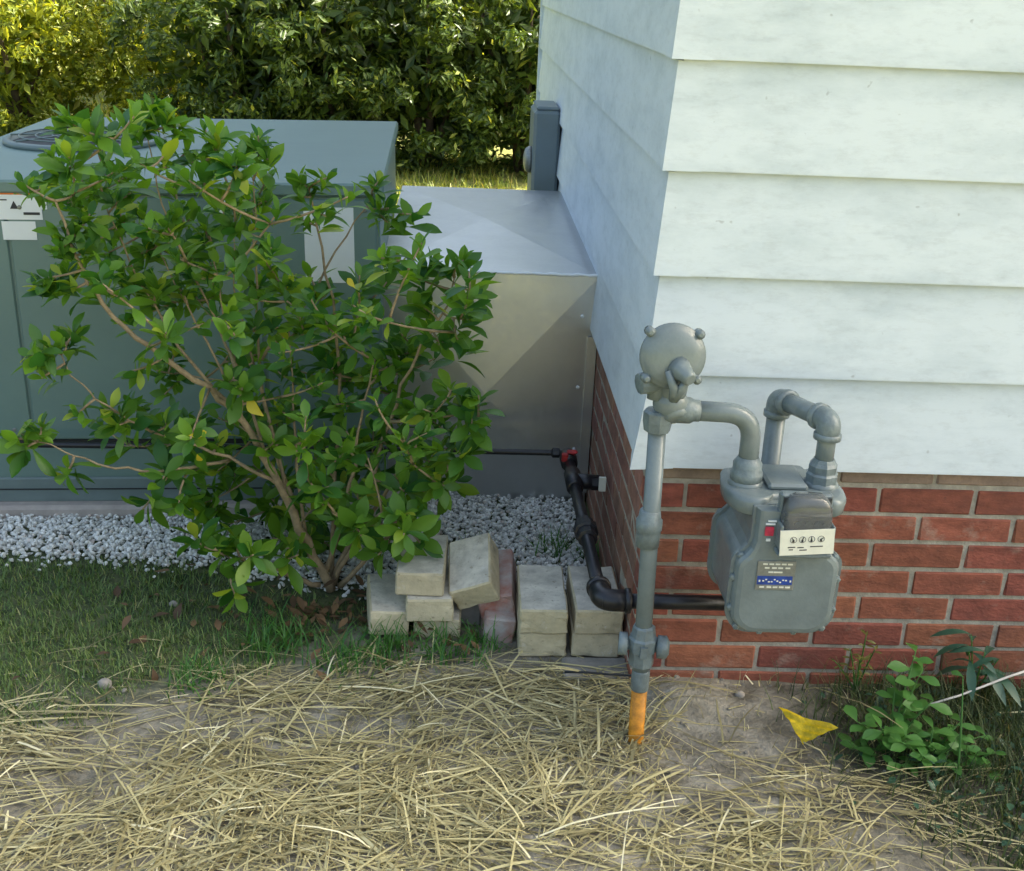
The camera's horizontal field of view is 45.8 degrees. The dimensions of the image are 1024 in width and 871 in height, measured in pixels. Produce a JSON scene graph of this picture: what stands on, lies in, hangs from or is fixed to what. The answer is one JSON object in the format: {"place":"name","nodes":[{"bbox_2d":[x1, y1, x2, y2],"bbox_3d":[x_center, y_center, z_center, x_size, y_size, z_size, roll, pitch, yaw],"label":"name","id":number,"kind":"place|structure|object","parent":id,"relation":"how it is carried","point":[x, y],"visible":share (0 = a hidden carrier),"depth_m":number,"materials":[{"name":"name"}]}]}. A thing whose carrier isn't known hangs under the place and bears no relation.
{"place":"outdoors","nodes":[
{"label":"outdoors","id":0,"kind":"place"},
{"bbox_2d":[0,550,476,738],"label":"lawn grass","id":1,"kind":"structure","parent":0,"point":[80,631],"depth_m":2.91,"materials":[{"name":"green plant"}]},
{"bbox_2d":[0,491,586,599],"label":"gravel","id":2,"kind":"structure","parent":0,"point":[505,527],"depth_m":3.40,"materials":[{"name":"grey gravel"}]},
{"bbox_2d":[147,521,600,702],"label":"long grass","id":3,"kind":"structure","parent":0,"point":[440,649],"depth_m":2.84,"materials":[{"name":"green plant"}]},
{"bbox_2d":[0,8,1023,870],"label":"ground","id":4,"kind":"structure","parent":0,"point":[766,738],"depth_m":2.57,"materials":[{"name":"soil"}]},
{"bbox_2d":[1,0,76,75],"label":"shrub","id":5,"kind":"object","parent":4,"relation":"on","point":[44,20],"depth_m":13.42,"materials":[{"name":"green plant"}]},
{"bbox_2d":[0,0,117,136],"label":"shrub","id":6,"kind":"object","parent":4,"relation":"on","point":[31,42],"visible":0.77,"depth_m":10.49,"materials":[{"name":"green plant"}]},
{"bbox_2d":[38,0,87,23],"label":"tree","id":7,"kind":"object","parent":4,"relation":"on","point":[61,15],"visible":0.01,"depth_m":20.12,"materials":[{"name":"green plant"}]},
{"bbox_2d":[55,0,115,38],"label":"tree","id":8,"kind":"object","parent":4,"relation":"on","point":[76,15],"depth_m":18.27,"materials":[{"name":"green plant"}]},
{"bbox_2d":[97,678,111,688],"bbox_3d":[-0.898,0.547,2.671,0.030,0.026,0.026,-6,22,-21],"label":"stone","id":9,"kind":"object","parent":4,"relation":"on","point":[102,681],"visible":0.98,"depth_m":2.66,"materials":[{"name":"grey stone"}]},
{"bbox_2d":[0,25,230,134],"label":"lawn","id":10,"kind":"structure","parent":4,"relation":"on","point":[95,102],"depth_m":13.02,"materials":[{"name":"green plant"}]},
{"bbox_2d":[58,0,209,116],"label":"shrub","id":11,"kind":"object","parent":4,"relation":"on","point":[130,61],"visible":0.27,"depth_m":10.68,"materials":[{"name":"green plant"}]},
{"bbox_2d":[169,600,177,606],"bbox_3d":[-0.848,0.422,3.033,0.022,0.018,0.018,9,22,15],"label":"stone","id":12,"kind":"object","parent":4,"relation":"on","point":[175,603],"visible":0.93,"depth_m":3.03,"materials":[{"name":"grey stone"}]},
{"bbox_2d":[0,487,400,522],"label":"equipment pad","id":13,"kind":"object","parent":4,"relation":"on","point":[44,509],"visible":0.03,"depth_m":3.50,"materials":[{"name":"concrete"}]},
{"bbox_2d":[0,117,397,500],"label":"air conditioner","id":14,"kind":"object","parent":13,"relation":"on","point":[352,151],"visible":0.27,"depth_m":3.40,"materials":[{"name":"grey metal"}]},
{"bbox_2d":[99,0,375,119],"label":"shrub","id":15,"kind":"object","parent":4,"relation":"on","point":[207,99],"visible":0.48,"depth_m":9.50,"materials":[{"name":"green plant"}]},
{"bbox_2d":[12,556,478,682],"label":"leaf litter","id":16,"kind":"object","parent":4,"relation":"on","point":[302,605],"visible":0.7,"depth_m":2.97,"materials":[{"name":"brown plant"}]},
{"bbox_2d":[0,91,504,613],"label":"leafy bush","id":17,"kind":"object","parent":4,"relation":"on","point":[356,523],"visible":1,"depth_m":2.83,"materials":[{"name":"green plant"}]},
{"bbox_2d":[3,133,526,204],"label":"lawn","id":18,"kind":"structure","parent":4,"relation":"on","point":[415,175],"depth_m":9.55,"materials":[{"name":"green plant"}]},
{"bbox_2d":[200,0,455,170],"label":"shrub","id":19,"kind":"object","parent":4,"relation":"on","point":[339,80],"visible":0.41,"depth_m":9.41,"materials":[{"name":"green plant"}]},
{"bbox_2d":[366,573,408,634],"bbox_3d":[-0.308,0.415,2.994,0.096,0.065,0.206,3,20,-10],"label":"loose brick","id":20,"kind":"object","parent":4,"relation":"on","point":[385,601],"visible":0.77,"depth_m":2.92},
{"bbox_2d":[301,0,539,174],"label":"shrub","id":21,"kind":"object","parent":4,"relation":"on","point":[436,81],"visible":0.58,"depth_m":9.43,"materials":[{"name":"green plant"}]},
{"bbox_2d":[414,604,460,638],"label":"loose brick","id":22,"kind":"object","parent":4,"relation":"on","point":[456,614],"visible":0.32,"depth_m":2.92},
{"bbox_2d":[406,559,452,621],"bbox_3d":[-0.204,0.380,2.995,0.115,0.061,0.226,1,21,-5],"label":"loose brick","id":23,"kind":"object","parent":22,"relation":"on","point":[433,608],"visible":0.4,"depth_m":2.89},
{"bbox_2d":[395,534,447,595],"bbox_3d":[-0.220,0.316,2.987,0.117,0.061,0.226,2,21,-1],"label":"loose brick","id":24,"kind":"object","parent":23,"relation":"on","point":[420,575],"visible":0.77,"depth_m":2.89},
{"bbox_2d":[449,533,499,609],"bbox_3d":[-0.092,0.332,2.970,0.109,0.073,0.166,-16,42,12],"label":"loose brick","id":25,"kind":"object","parent":22,"relation":"on","point":[474,578],"visible":1,"depth_m":2.93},
{"bbox_2d":[453,601,480,624],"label":"loose brick","id":26,"kind":"object","parent":4,"relation":"on","point":[472,615],"visible":0.12,"depth_m":3.00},
{"bbox_2d":[407,0,540,178],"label":"shrub","id":27,"kind":"object","parent":4,"relation":"on","point":[522,44],"visible":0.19,"depth_m":9.44,"materials":[{"name":"green plant"}]},
{"bbox_2d":[383,186,597,501],"bbox_3d":[-0.105,-0.399,4.319,0.648,0.751,1.497,2,21,-3],"label":"air duct","id":28,"kind":"object","parent":4,"relation":"on","point":[535,365],"visible":0.66,"depth_m":3.66,"materials":[{"name":"silver metal"}]},
{"bbox_2d":[480,609,515,642],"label":"loose brick","id":29,"kind":"object","parent":4,"relation":"on","point":[505,626],"visible":0.59,"depth_m":2.91,"materials":[{"name":"red brick"}]},
{"bbox_2d":[478,549,515,618],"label":"loose brick","id":30,"kind":"object","parent":29,"relation":"on","point":[506,601],"visible":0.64,"depth_m":2.97,"materials":[{"name":"red brick"}]},
{"bbox_2d":[0,617,1023,870],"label":"straw","id":31,"kind":"object","parent":4,"relation":"on","point":[298,827],"visible":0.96,"depth_m":2.37,"materials":[{"name":"beige plant"}]},
{"bbox_2d":[564,671,631,676],"bbox_3d":[0.214,0.542,2.771,0.189,0.021,0.015,5,21,6],"label":"dark twig","id":32,"kind":"object","parent":31,"relation":"on","point":[601,673],"visible":0.77,"depth_m":2.77,"materials":[{"name":"black"}]},
{"bbox_2d":[779,707,837,762],"bbox_3d":[0.607,0.624,2.536,0.138,0.081,0.040,19,26,37],"label":"marker flag","id":33,"kind":"object","parent":31,"relation":"on","point":[806,729],"visible":1,"depth_m":2.53,"materials":[{"name":"yellow plastic"}]},
{"bbox_2d":[2,669,1023,870],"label":"soil clods","id":34,"kind":"object","parent":4,"relation":"on","point":[356,767],"visible":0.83,"depth_m":2.50,"materials":[{"name":"brown soil"}]},
{"bbox_2d":[5,638,1023,870],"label":"stray grass","id":35,"kind":"structure","parent":4,"relation":"on","point":[607,789],"depth_m":2.52,"materials":[{"name":"plant"}]},
{"bbox_2d":[515,590,566,656],"bbox_3d":[0.067,0.455,2.971,0.115,0.065,0.236,1,21,-3],"label":"loose brick","id":36,"kind":"object","parent":4,"relation":"on","point":[536,644],"visible":0.41,"depth_m":2.86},
{"bbox_2d":[516,565,567,633],"bbox_3d":[0.071,0.396,2.940,0.115,0.065,0.236,2,21,-2],"label":"loose brick","id":37,"kind":"object","parent":36,"relation":"on","point":[542,602],"visible":1,"depth_m":2.87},
{"bbox_2d":[566,592,618,656],"bbox_3d":[0.196,0.457,2.979,0.114,0.064,0.236,2,21,-2],"label":"loose brick","id":38,"kind":"object","parent":4,"relation":"on","point":[598,645],"visible":0.44,"depth_m":2.87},
{"bbox_2d":[566,566,623,633],"bbox_3d":[0.200,0.398,2.949,0.115,0.065,0.236,1,21,-3],"label":"loose brick","id":39,"kind":"object","parent":38,"relation":"on","point":[588,616],"visible":0.77,"depth_m":2.85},
{"bbox_2d":[561,657,627,680],"bbox_3d":[0.195,0.556,2.836,0.155,0.040,0.083,2,21,-3],"label":"stone slab","id":40,"kind":"object","parent":4,"relation":"on","point":[593,662],"depth_m":2.83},
{"bbox_2d":[618,433,669,743],"bbox_3d":[0.273,0.375,2.468,0.108,0.886,0.065,2,21,-3],"label":"gas riser pipe","id":41,"kind":"object","parent":4,"relation":"on","point":[642,643],"visible":0.96,"depth_m":2.44,"materials":[{"name":"grey metal"}]},
{"bbox_2d":[635,323,705,434],"bbox_3d":[0.297,-0.102,2.260,0.128,0.222,0.118,2,21,-3],"label":"gas regulator","id":42,"kind":"object","parent":41,"relation":"attached to","point":[672,357],"visible":1,"depth_m":2.23,"materials":[{"name":"grey metal"}]},
{"bbox_2d":[735,690,744,697],"bbox_3d":[0.512,0.581,2.722,0.022,0.018,0.018,9,22,15],"label":"stone","id":43,"kind":"object","parent":4,"relation":"on","point":[739,694],"visible":0.99,"depth_m":2.71,"materials":[{"name":"beige stone"}]},
{"bbox_2d":[536,0,1023,687],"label":"house","id":44,"kind":"structure","parent":4,"relation":"on","point":[816,200],"depth_m":2.51,"materials":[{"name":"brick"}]},
{"bbox_2d":[38,442,724,613],"bbox_3d":[-0.279,0.096,3.237,2.084,0.072,0.755,13,23,25],"label":"black gas pipe","id":45,"kind":"object","parent":44,"relation":"attached to","point":[602,594],"visible":0.65,"depth_m":2.90,"materials":[{"name":"black metal"}]},
{"bbox_2d":[523,100,560,190],"bbox_3d":[0.109,-0.884,5.201,0.155,1.050,0.300,2,21,-3],"label":"electrical box","id":46,"kind":"object","parent":44,"relation":"attached to","point":[540,157],"visible":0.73,"depth_m":4.95,"materials":[{"name":"grey paint"}]},
{"bbox_2d":[700,389,845,634],"bbox_3d":[0.523,0.175,2.416,0.310,0.516,0.299,17,25,34],"label":"gas meter","id":47,"kind":"object","parent":44,"relation":"attached to","point":[774,562],"visible":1,"depth_m":2.33,"materials":[{"name":"grey metal"}]},
{"bbox_2d":[831,629,881,691],"bbox_3d":[0.773,0.517,2.711,0.110,0.162,0.087,2,21,-3],"label":"wispy weed","id":48,"kind":"object","parent":4,"relation":"on","point":[860,662],"visible":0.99,"depth_m":2.72,"materials":[{"name":"green plant"}]},
{"bbox_2d":[760,644,1023,796],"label":"wall weeds","id":49,"kind":"object","parent":4,"relation":"on","point":[856,695],"depth_m":2.65,"materials":[{"name":"green plant"}]},
{"bbox_2d":[911,670,1023,710],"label":"pale stalk","id":50,"kind":"object","parent":49,"relation":"on","point":[988,684],"visible":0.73,"depth_m":2.66,"materials":[{"name":"plant"}]},
{"bbox_2d":[838,642,958,767],"bbox_3d":[0.809,0.575,2.533,0.227,0.218,0.150,-10,24,-30],"label":"broadleaf weed","id":51,"kind":"object","parent":4,"relation":"on","point":[913,703],"visible":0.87,"depth_m":2.55,"materials":[{"name":"green plant"}]},
{"bbox_2d":[800,680,1023,847],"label":"ground cover","id":52,"kind":"object","parent":4,"relation":"on","point":[933,784],"visible":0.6,"depth_m":2.49,"materials":[{"name":"green plant"}]},
{"bbox_2d":[828,665,1023,870],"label":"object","id":53,"kind":"object","parent":4,"relation":"on","point":[997,805],"depth_m":2.46,"materials":[{"name":"green plant"}]},
{"bbox_2d":[882,713,993,776],"bbox_3d":[0.883,0.650,2.531,0.268,0.086,0.116,-8,23,-26],"label":"spreading weed","id":54,"kind":"object","parent":4,"relation":"on","point":[925,751],"visible":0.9,"depth_m":2.51,"materials":[{"name":"green plant"}]},
{"bbox_2d":[951,670,974,780],"bbox_3d":[0.929,0.598,2.502,0.035,0.204,0.103,0,21,-7],"label":"tall seedling","id":55,"kind":"object","parent":4,"relation":"on","point":[958,673],"visible":0.99,"depth_m":2.49,"materials":[{"name":"green plant"}]},
{"bbox_2d":[934,742,1013,781],"bbox_3d":[0.952,0.671,2.504,0.169,0.063,0.083,2,21,-3],"label":"weed","id":56,"kind":"object","parent":4,"relation":"on","point":[982,760],"visible":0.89,"depth_m":2.50,"materials":[{"name":"green plant"}]},
{"bbox_2d":[930,628,1020,706],"bbox_3d":[1.034,0.524,2.713,0.197,0.175,0.190,2,21,-3],"label":"drooping weed","id":57,"kind":"object","parent":4,"relation":"on","point":[989,671],"visible":0.96,"depth_m":2.69,"materials":[{"name":"green plant"}]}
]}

